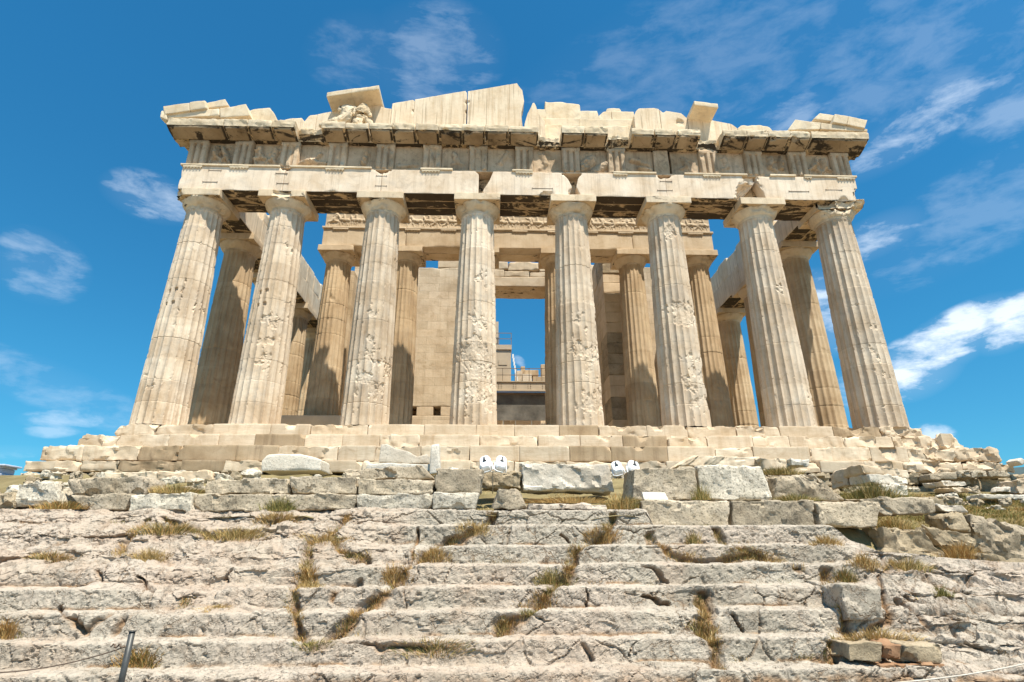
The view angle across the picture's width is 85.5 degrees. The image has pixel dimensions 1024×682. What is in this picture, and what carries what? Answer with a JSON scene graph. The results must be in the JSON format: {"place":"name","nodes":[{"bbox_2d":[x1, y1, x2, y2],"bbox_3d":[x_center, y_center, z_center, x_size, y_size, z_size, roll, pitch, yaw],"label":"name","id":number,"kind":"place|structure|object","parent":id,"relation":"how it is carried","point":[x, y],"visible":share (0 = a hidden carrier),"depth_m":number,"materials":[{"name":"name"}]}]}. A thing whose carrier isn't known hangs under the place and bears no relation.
{"place":"outdoors","nodes":[
{"label":"outdoors","id":0,"kind":"place"},
{"bbox_2d":[148,483,205,492],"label":"grass clump","id":1,"kind":"object","parent":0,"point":[171,489],"visible":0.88,"depth_m":10.78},
{"bbox_2d":[15,509,1007,669],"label":"dry grass","id":2,"kind":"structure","parent":0,"point":[570,567],"depth_m":8.58,"materials":[{"name":"plant"}]},
{"bbox_2d":[0,507,1023,681],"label":"rock cut steps","id":3,"kind":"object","parent":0,"point":[97,598],"visible":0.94,"depth_m":7.92,"materials":[{"name":"stone"}]},
{"bbox_2d":[0,616,24,639],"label":"grass clump","id":4,"kind":"object","parent":3,"relation":"on","point":[9,626],"visible":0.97,"depth_m":7.28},
{"bbox_2d":[21,550,83,562],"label":"grass clump","id":5,"kind":"object","parent":3,"relation":"on","point":[43,556],"visible":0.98,"depth_m":8.64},
{"bbox_2d":[28,499,90,508],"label":"grass clump","id":6,"kind":"object","parent":3,"relation":"on","point":[58,505],"visible":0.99,"depth_m":9.91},
{"bbox_2d":[71,493,135,511],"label":"stone block","id":7,"kind":"structure","parent":3,"relation":"on","point":[119,502],"depth_m":10.18,"materials":[{"name":"grey stone"}]},
{"bbox_2d":[68,476,165,495],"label":"stone block","id":8,"kind":"structure","parent":7,"relation":"on","point":[138,485],"depth_m":10.62,"materials":[{"name":"grey stone"}]},
{"bbox_2d":[118,630,136,681],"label":"fence post","id":9,"kind":"object","parent":3,"relation":"on","point":[126,656],"visible":1,"depth_m":5.64,"materials":[{"name":"metal"}]},
{"bbox_2d":[0,646,125,672],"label":"barrier wire","id":10,"kind":"object","parent":9,"relation":"attached to","point":[60,664],"visible":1,"depth_m":5.67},
{"bbox_2d":[110,644,163,668],"bbox_3d":[-4.700,3.943,6.922,0.775,0.317,0.235,0,-20,-2],"label":"grass clump","id":11,"kind":"object","parent":3,"relation":"on","point":[141,657],"visible":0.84,"depth_m":6.92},
{"bbox_2d":[123,547,172,562],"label":"grass clump","id":12,"kind":"object","parent":3,"relation":"on","point":[153,555],"visible":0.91,"depth_m":8.71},
{"bbox_2d":[120,521,206,536],"bbox_3d":[-5.862,3.143,9.328,1.584,0.307,0.373,0,-20,-2],"label":"grass clump","id":13,"kind":"object","parent":3,"relation":"on","point":[159,527],"visible":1,"depth_m":9.31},
{"bbox_2d":[195,524,273,541],"bbox_3d":[-4.651,3.233,9.320,1.455,0.316,0.380,0,-20,-2],"label":"grass clump","id":14,"kind":"object","parent":3,"relation":"on","point":[234,534],"visible":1,"depth_m":9.27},
{"bbox_2d":[193,493,289,511],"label":"stone block","id":15,"kind":"structure","parent":3,"relation":"on","point":[215,502],"depth_m":10.15,"materials":[{"name":"grey stone"}]},
{"bbox_2d":[205,478,296,495],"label":"stone block","id":16,"kind":"structure","parent":15,"relation":"on","point":[254,486],"depth_m":10.64,"materials":[{"name":"grey stone"}]},
{"bbox_2d":[256,492,302,510],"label":"grass clump","id":17,"kind":"object","parent":3,"relation":"on","point":[281,505],"visible":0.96,"depth_m":9.99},
{"bbox_2d":[250,508,308,524],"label":"grass clump","id":18,"kind":"object","parent":3,"relation":"on","point":[286,516],"visible":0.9,"depth_m":9.73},
{"bbox_2d":[289,563,321,586],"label":"grass clump","id":19,"kind":"object","parent":3,"relation":"on","point":[311,576],"visible":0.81,"depth_m":8.38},
{"bbox_2d":[290,638,337,651],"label":"grass clump","id":20,"kind":"object","parent":3,"relation":"on","point":[312,643],"visible":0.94,"depth_m":7.08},
{"bbox_2d":[287,492,356,510],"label":"stone block","id":21,"kind":"structure","parent":3,"relation":"on","point":[318,501],"depth_m":10.30,"materials":[{"name":"grey stone"}]},
{"bbox_2d":[289,476,359,494],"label":"stone block","id":22,"kind":"structure","parent":21,"relation":"on","point":[306,485],"depth_m":10.65,"materials":[{"name":"grey stone"}]},
{"bbox_2d":[292,530,357,547],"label":"grass clump","id":23,"kind":"object","parent":3,"relation":"on","point":[326,538],"visible":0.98,"depth_m":9.16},
{"bbox_2d":[356,493,433,509],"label":"stone block","id":24,"kind":"structure","parent":3,"relation":"on","point":[406,500],"depth_m":10.36,"materials":[{"name":"stone"}]},
{"bbox_2d":[358,478,436,495],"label":"stone block","id":25,"kind":"structure","parent":24,"relation":"on","point":[389,487],"depth_m":10.69,"materials":[{"name":"grey stone"}]},
{"bbox_2d":[345,465,434,480],"bbox_3d":[-2.480,2.758,11.422,1.822,0.326,0.655,0,-20,-2],"label":"stone block","id":26,"kind":"object","parent":25,"relation":"on","point":[418,472],"depth_m":11.16,"materials":[{"name":"stone"}]},
{"bbox_2d":[380,560,413,587],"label":"grass clump","id":27,"kind":"object","parent":3,"relation":"on","point":[391,573],"visible":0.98,"depth_m":8.42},
{"bbox_2d":[383,635,479,658],"bbox_3d":[-1.059,3.939,7.143,1.430,0.290,0.255,0,-20,-2],"label":"grass clump","id":28,"kind":"object","parent":3,"relation":"on","point":[430,647],"visible":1,"depth_m":7.11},
{"bbox_2d":[407,543,456,562],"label":"grass clump","id":29,"kind":"object","parent":3,"relation":"on","point":[429,554],"visible":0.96,"depth_m":8.88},
{"bbox_2d":[432,492,479,509],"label":"stone block","id":30,"kind":"structure","parent":3,"relation":"on","point":[460,500],"depth_m":10.38,"materials":[{"name":"stone"}]},
{"bbox_2d":[435,468,483,494],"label":"stone block","id":31,"kind":"structure","parent":30,"relation":"on","point":[448,480],"depth_m":10.75,"materials":[{"name":"stone"}]},
{"bbox_2d":[452,518,492,536],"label":"grass clump","id":32,"kind":"object","parent":3,"relation":"on","point":[479,531],"visible":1,"depth_m":9.48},
{"bbox_2d":[492,489,527,510],"bbox_3d":[-0.049,3.064,10.656,0.688,0.428,0.653,0,-20,-2],"label":"stone block","id":33,"kind":"object","parent":3,"relation":"on","point":[509,500],"depth_m":10.38,"materials":[{"name":"stone"}]},
{"bbox_2d":[527,586,558,610],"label":"grass clump","id":34,"kind":"object","parent":3,"relation":"on","point":[541,605],"visible":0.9,"depth_m":8.01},
{"bbox_2d":[533,564,578,587],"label":"grass clump","id":35,"kind":"object","parent":3,"relation":"on","point":[551,581],"visible":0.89,"depth_m":8.45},
{"bbox_2d":[527,502,606,510],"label":"stone block","id":36,"kind":"structure","parent":3,"relation":"on","point":[577,506],"depth_m":10.32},
{"bbox_2d":[524,496,637,502],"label":"grass clump","id":37,"kind":"object","parent":3,"relation":"on","point":[577,500],"visible":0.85,"depth_m":10.85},
{"bbox_2d":[580,524,622,544],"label":"grass clump","id":38,"kind":"object","parent":3,"relation":"on","point":[606,537],"visible":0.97,"depth_m":9.49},
{"bbox_2d":[597,494,654,508],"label":"grass clump","id":39,"kind":"object","parent":3,"relation":"on","point":[626,504],"visible":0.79,"depth_m":10.47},
{"bbox_2d":[684,528,703,543],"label":"grass clump","id":40,"kind":"object","parent":3,"relation":"on","point":[693,539],"visible":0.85,"depth_m":9.50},
{"bbox_2d":[685,617,720,638],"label":"grass clump","id":41,"kind":"object","parent":3,"relation":"on","point":[696,629],"visible":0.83,"depth_m":7.58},
{"bbox_2d":[721,545,763,561],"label":"grass clump","id":42,"kind":"object","parent":3,"relation":"on","point":[745,558],"visible":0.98,"depth_m":9.08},
{"bbox_2d":[728,499,814,524],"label":"stone block","id":43,"kind":"structure","parent":3,"relation":"on","point":[772,512],"depth_m":10.41,"materials":[{"name":"grey stone"}]},
{"bbox_2d":[770,492,822,500],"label":"grass clump","id":44,"kind":"object","parent":43,"relation":"on","point":[791,497],"visible":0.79,"depth_m":10.72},
{"bbox_2d":[765,474,843,501],"bbox_3d":[6.032,3.138,11.681,1.590,0.650,1.037,0,-20,-2],"label":"stone block","id":45,"kind":"object","parent":43,"relation":"on","point":[812,485],"depth_m":11.24,"materials":[{"name":"stone"}]},
{"bbox_2d":[803,534,845,545],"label":"grass clump","id":46,"kind":"object","parent":3,"relation":"on","point":[824,540],"visible":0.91,"depth_m":9.22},
{"bbox_2d":[806,580,882,620],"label":"stone block","id":47,"kind":"structure","parent":3,"relation":"on","point":[858,602],"depth_m":7.70,"materials":[{"name":"stone"}]},
{"bbox_2d":[830,563,858,582],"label":"grass clump","id":48,"kind":"object","parent":3,"relation":"on","point":[843,575],"visible":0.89,"depth_m":8.58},
{"bbox_2d":[843,549,884,571],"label":"grass clump","id":49,"kind":"object","parent":3,"relation":"on","point":[863,561],"visible":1,"depth_m":8.68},
{"bbox_2d":[816,624,929,648],"bbox_3d":[4.758,3.902,7.287,1.659,0.349,0.259,-1,-20,1],"label":"grass clump","id":50,"kind":"object","parent":3,"relation":"on","point":[869,636],"visible":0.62,"depth_m":7.31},
{"bbox_2d":[863,659,944,667],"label":"stone block","id":51,"kind":"structure","parent":3,"relation":"on","point":[883,663],"depth_m":6.87,"materials":[{"name":"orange stone"}]},
{"bbox_2d":[830,637,881,661],"bbox_3d":[4.426,3.995,7.199,0.482,0.235,0.611,0,-20,-2],"label":"stone block","id":52,"kind":"object","parent":51,"relation":"on","point":[862,649],"depth_m":6.95,"materials":[{"name":"brown stone"}]},
{"bbox_2d":[870,638,900,658],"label":"stone block","id":53,"kind":"structure","parent":51,"relation":"on","point":[889,649],"depth_m":6.97,"materials":[{"name":"orange stone"}]},
{"bbox_2d":[888,639,941,662],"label":"stone block","id":54,"kind":"structure","parent":51,"relation":"on","point":[919,651],"depth_m":6.96,"materials":[{"name":"brown stone"}]},
{"bbox_2d":[871,553,937,572],"bbox_3d":[6.247,3.510,8.726,1.148,0.304,0.354,0,-20,-2],"label":"grass clump","id":55,"kind":"object","parent":3,"relation":"on","point":[902,565],"visible":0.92,"depth_m":8.75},
{"bbox_2d":[927,585,955,599],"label":"grass clump","id":56,"kind":"object","parent":3,"relation":"on","point":[940,592],"visible":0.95,"depth_m":8.14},
{"bbox_2d":[908,524,976,549],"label":"stone block","id":57,"kind":"structure","parent":3,"relation":"on","point":[938,537],"depth_m":10.66,"materials":[{"name":"brown stone"}]},
{"bbox_2d":[924,511,970,532],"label":"stone block","id":58,"kind":"structure","parent":57,"relation":"on","point":[952,521],"depth_m":11.20,"materials":[{"name":"brown stone"}]},
{"bbox_2d":[934,504,967,513],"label":"stone block","id":59,"kind":"structure","parent":58,"relation":"on","point":[939,508],"depth_m":11.44,"materials":[{"name":"white stone"}]},
{"bbox_2d":[931,535,987,558],"bbox_3d":[8.152,3.776,10.104,1.120,0.457,0.536,0,-20,-2],"label":"grass clump","id":60,"kind":"object","parent":3,"relation":"on","point":[957,552],"visible":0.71,"depth_m":10.07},
{"bbox_2d":[901,663,1023,681],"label":"barrier rope","id":61,"kind":"object","parent":3,"relation":"on","point":[963,674],"visible":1,"depth_m":5.76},
{"bbox_2d":[0,474,1023,553],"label":"terrace ground","id":62,"kind":"structure","parent":0,"point":[860,536],"depth_m":13.11,"materials":[{"name":"soil"}]},
{"bbox_2d":[0,464,22,474],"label":"building ruin","id":63,"kind":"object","parent":62,"relation":"on","point":[6,469],"visible":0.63,"depth_m":49.54,"materials":[{"name":"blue stone"}]},
{"bbox_2d":[0,492,28,508],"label":"stone block","id":64,"kind":"structure","parent":62,"relation":"on","point":[7,498],"depth_m":10.34,"materials":[{"name":"brown stone"}]},
{"bbox_2d":[8,481,78,508],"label":"stone block","id":65,"kind":"structure","parent":62,"relation":"on","point":[33,494],"depth_m":10.43,"materials":[{"name":"stone"}]},
{"bbox_2d":[40,470,63,479],"bbox_3d":[-13.493,3.983,16.247,0.542,0.362,0.483,11,-26,-23],"label":"rubble stone","id":66,"kind":"object","parent":62,"relation":"on","point":[47,475],"visible":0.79,"depth_m":16.12,"materials":[{"name":"stone"}]},
{"bbox_2d":[129,492,196,511],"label":"stone block","id":67,"kind":"structure","parent":62,"relation":"on","point":[183,501],"depth_m":10.03,"materials":[{"name":"stone"}]},
{"bbox_2d":[105,470,220,482],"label":"stone block","id":68,"kind":"structure","parent":62,"relation":"on","point":[186,475],"depth_m":15.75,"materials":[{"name":"stone"}]},
{"bbox_2d":[161,476,184,484],"bbox_3d":[-9.540,3.992,15.612,0.677,0.329,0.354,-6,-29,-23],"label":"rubble stone","id":69,"kind":"object","parent":62,"relation":"on","point":[173,480],"visible":0.59,"depth_m":15.51,"materials":[{"name":"stone"}]},
{"bbox_2d":[241,468,261,478],"bbox_3d":[-7.974,4.131,16.839,0.573,0.430,0.644,8,-5,4],"label":"rubble stone","id":70,"kind":"object","parent":62,"relation":"on","point":[251,473],"visible":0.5,"depth_m":16.72,"materials":[{"name":"stone"}]},
{"bbox_2d":[262,454,329,474],"bbox_3d":[-5.411,3.114,13.918,1.455,0.432,0.813,0,-20,-2],"label":"marble fragment","id":71,"kind":"object","parent":62,"relation":"on","point":[286,464],"visible":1,"depth_m":13.56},
{"bbox_2d":[366,463,436,474],"bbox_3d":[-2.495,2.934,12.644,1.580,0.205,0.716,0,-20,-2],"label":"marble fragment","id":72,"kind":"object","parent":62,"relation":"on","point":[383,465],"visible":0.38,"depth_m":12.33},
{"bbox_2d":[379,444,429,463],"bbox_3d":[-2.486,2.709,13.042,1.146,0.447,0.719,0,-20,-2],"label":"marble fragment","id":73,"kind":"object","parent":72,"relation":"on","point":[389,454],"visible":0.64,"depth_m":12.69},
{"bbox_2d":[429,444,440,474],"bbox_3d":[-1.700,2.654,12.405,0.255,0.676,0.229,0,-20,-2],"label":"marble fragment","id":74,"kind":"object","parent":62,"relation":"on","point":[435,461],"visible":0.88,"depth_m":12.30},
{"bbox_2d":[488,470,497,493],"bbox_3d":[-0.404,2.942,11.567,0.480,0.486,0.028,0,-20,-2],"label":"lamp stand","id":75,"kind":"object","parent":62,"relation":"on","point":[492,471],"visible":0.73,"depth_m":11.60,"materials":[{"name":"beige paint"}]},
{"bbox_2d":[479,456,492,472],"bbox_3d":[-0.550,2.585,11.590,0.283,0.433,0.225,-16,-59,1],"label":"floodlight","id":76,"kind":"object","parent":75,"relation":"attached to","point":[486,465],"visible":0.88,"depth_m":11.51,"materials":[{"name":"white plastic"}]},
{"bbox_2d":[493,456,506,472],"bbox_3d":[-0.236,2.587,11.600,0.283,0.434,0.225,17,-60,-5],"label":"floodlight","id":77,"kind":"object","parent":75,"relation":"attached to","point":[500,464],"visible":1,"depth_m":11.52,"materials":[{"name":"white plastic"}]},
{"bbox_2d":[482,471,521,491],"bbox_3d":[-0.240,3.103,12.299,0.905,0.448,0.638,0,-20,-2],"label":"stone block","id":78,"kind":"object","parent":62,"relation":"on","point":[509,480],"depth_m":12.04,"materials":[{"name":"brown stone"}]},
{"bbox_2d":[23,83,1023,491],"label":"ruined temple","id":79,"kind":"structure","parent":62,"relation":"on","point":[485,199],"depth_m":25.04,"materials":[{"name":"stone"}]},
{"bbox_2d":[281,415,340,425],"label":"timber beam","id":80,"kind":"structure","parent":79,"relation":"attached to","point":[312,420],"depth_m":25.29,"materials":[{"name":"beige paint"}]},
{"bbox_2d":[319,105,356,127],"bbox_3d":[-8.040,-10.380,25.696,1.717,1.478,0.582,0,-20,-2],"label":"seated statue","id":81,"kind":"object","parent":79,"relation":"on","point":[346,115],"visible":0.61,"depth_m":25.62,"materials":[{"name":"stone"}]},
{"bbox_2d":[352,103,372,123],"bbox_3d":[-6.881,-10.440,25.850,1.147,1.504,0.606,11,-23,-28],"label":"kneeling statue","id":82,"kind":"object","parent":79,"relation":"on","point":[363,113],"visible":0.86,"depth_m":25.70,"materials":[{"name":"stone"}]},
{"bbox_2d":[496,322,545,424],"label":"restoration platform","id":83,"kind":"structure","parent":79,"relation":"on","point":[517,400],"depth_m":43.37,"materials":[{"name":"beige paint"}]},
{"bbox_2d":[918,472,956,481],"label":"stone block","id":84,"kind":"structure","parent":79,"relation":"on","point":[941,476],"depth_m":18.66,"materials":[{"name":"stone"}]},
{"bbox_2d":[519,462,613,495],"bbox_3d":[1.181,3.127,12.481,2.062,0.673,0.960,0,-20,-2],"label":"stone block","id":85,"kind":"object","parent":62,"relation":"on","point":[546,478],"depth_m":12.08,"materials":[{"name":"white stone"}]},
{"bbox_2d":[622,466,696,502],"bbox_3d":[3.026,3.031,11.567,1.386,0.708,1.060,0,-20,-2],"label":"stone block","id":86,"kind":"object","parent":62,"relation":"on","point":[676,483],"depth_m":11.13,"materials":[{"name":"grey stone"}]},
{"bbox_3d":[2.418,3.012,11.851,0.480,0.493,0.028,0,-20,-2],"label":"lamp stand","id":87,"kind":"object","parent":86,"relation":"attached to","visible":0},
{"bbox_2d":[611,461,625,476],"bbox_3d":[2.258,2.735,11.846,0.270,0.382,0.225,-16,-59,1],"label":"floodlight","id":88,"kind":"object","parent":87,"relation":"attached to","point":[617,470],"visible":1,"depth_m":11.78,"materials":[{"name":"white plastic"}]},
{"bbox_2d":[630,499,729,524],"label":"stone block","id":89,"kind":"structure","parent":62,"relation":"on","point":[670,512],"depth_m":10.35,"materials":[{"name":"grey stone"}]},
{"bbox_2d":[641,492,667,499],"bbox_3d":[2.745,2.989,10.675,0.469,0.158,0.214,0,-20,-2],"label":"plaque","id":90,"kind":"object","parent":89,"relation":"on","point":[653,495],"visible":0.92,"depth_m":10.63,"materials":[{"name":"white stone"}]},
{"bbox_2d":[690,484,714,499],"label":"grass clump","id":91,"kind":"object","parent":89,"relation":"on","point":[699,495],"visible":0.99,"depth_m":10.82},
{"bbox_2d":[671,455,758,468],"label":"stone block","id":92,"kind":"structure","parent":62,"relation":"on","point":[693,461],"depth_m":17.29,"materials":[{"name":"stone"}]},
{"bbox_2d":[694,465,771,501],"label":"stone block","id":93,"kind":"structure","parent":62,"relation":"on","point":[741,483],"depth_m":11.20,"materials":[{"name":"stone"}]},
{"bbox_2d":[755,458,789,471],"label":"stone block","id":94,"kind":"structure","parent":62,"relation":"on","point":[762,463],"depth_m":16.94,"materials":[{"name":"stone"}]},
{"bbox_2d":[786,458,809,469],"bbox_3d":[8.721,3.824,17.174,0.633,0.287,0.956,0,-20,-2],"label":"stone block","id":95,"kind":"object","parent":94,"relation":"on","point":[798,463],"depth_m":16.78,"materials":[{"name":"white stone"}]},
{"bbox_2d":[763,465,805,474],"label":"grass clump","id":96,"kind":"object","parent":62,"relation":"on","point":[787,471],"visible":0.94,"depth_m":16.16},
{"bbox_2d":[831,468,850,489],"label":"stone block","id":97,"kind":"structure","parent":62,"relation":"on","point":[839,480],"depth_m":16.65,"materials":[{"name":"stone"}]},
{"bbox_2d":[813,501,879,528],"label":"stone block","id":98,"kind":"structure","parent":62,"relation":"on","point":[854,515],"depth_m":10.43,"materials":[{"name":"grey stone"}]},
{"bbox_2d":[836,477,915,498],"bbox_3d":[8.617,3.471,13.104,2.122,0.501,0.613,0,-20,-2],"label":"grass clump","id":99,"kind":"object","parent":62,"relation":"on","point":[870,492],"visible":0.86,"depth_m":13.06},
{"bbox_2d":[839,496,934,516],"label":"stone block","id":100,"kind":"structure","parent":62,"relation":"on","point":[914,506],"depth_m":11.21,"materials":[{"name":"stone"}]},
{"bbox_2d":[867,483,907,496],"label":"stone block","id":101,"kind":"structure","parent":62,"relation":"on","point":[900,488],"depth_m":15.03,"materials":[{"name":"white stone"}]},
{"bbox_2d":[849,474,907,485],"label":"stone block","id":102,"kind":"structure","parent":101,"relation":"on","point":[888,480],"depth_m":15.30,"materials":[{"name":"white stone"}]},
{"bbox_2d":[843,464,908,478],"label":"stone block","id":103,"kind":"structure","parent":102,"relation":"on","point":[855,470],"depth_m":15.47,"materials":[{"name":"stone"}]},
{"bbox_2d":[862,526,944,556],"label":"stone block","id":104,"kind":"structure","parent":62,"relation":"on","point":[898,540],"depth_m":10.23,"materials":[{"name":"brown stone"}]},
{"bbox_2d":[869,516,919,528],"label":"grass clump","id":105,"kind":"object","parent":104,"relation":"on","point":[891,523],"visible":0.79,"depth_m":10.51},
{"bbox_2d":[922,481,965,488],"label":"stone block","id":106,"kind":"structure","parent":62,"relation":"on","point":[943,484],"depth_m":17.81,"materials":[{"name":"white stone"}]},
{"bbox_2d":[945,553,1023,561],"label":"stone block","id":107,"kind":"structure","parent":62,"relation":"on","point":[990,557],"depth_m":9.95,"materials":[{"name":"brown stone"}]},
{"bbox_2d":[955,514,1023,558],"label":"stone block","id":108,"kind":"structure","parent":62,"relation":"on","point":[995,536],"depth_m":11.36,"materials":[{"name":"stone"}]},
{"bbox_2d":[965,477,1023,491],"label":"stone block","id":109,"kind":"structure","parent":62,"relation":"on","point":[986,484],"depth_m":19.04,"materials":[{"name":"grey stone"}]},
{"bbox_2d":[978,471,1009,478],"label":"stone block","id":110,"kind":"structure","parent":109,"relation":"on","point":[996,474],"depth_m":18.76,"materials":[{"name":"grey stone"}]},
{"bbox_2d":[997,478,1023,494],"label":"stone block","id":111,"kind":"structure","parent":62,"relation":"on","point":[1017,485],"depth_m":17.63,"materials":[{"name":"stone"}]},
{"bbox_2d":[0,0,1023,474],"label":"sky","id":112,"kind":"structure","parent":0,"point":[92,217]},
{"bbox_2d":[83,477,1023,526],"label":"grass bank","id":113,"kind":"structure","parent":0,"point":[1011,514],"depth_m":13.96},
{"bbox_2d":[966,494,1023,500],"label":"stone block","id":114,"kind":"structure","parent":113,"relation":"on","point":[995,497],"depth_m":16.23,"materials":[{"name":"white stone"}]},
{"bbox_2d":[933,487,971,493],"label":"stone block","id":115,"kind":"structure","parent":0,"point":[950,490],"depth_m":17.15,"materials":[{"name":"stone"}]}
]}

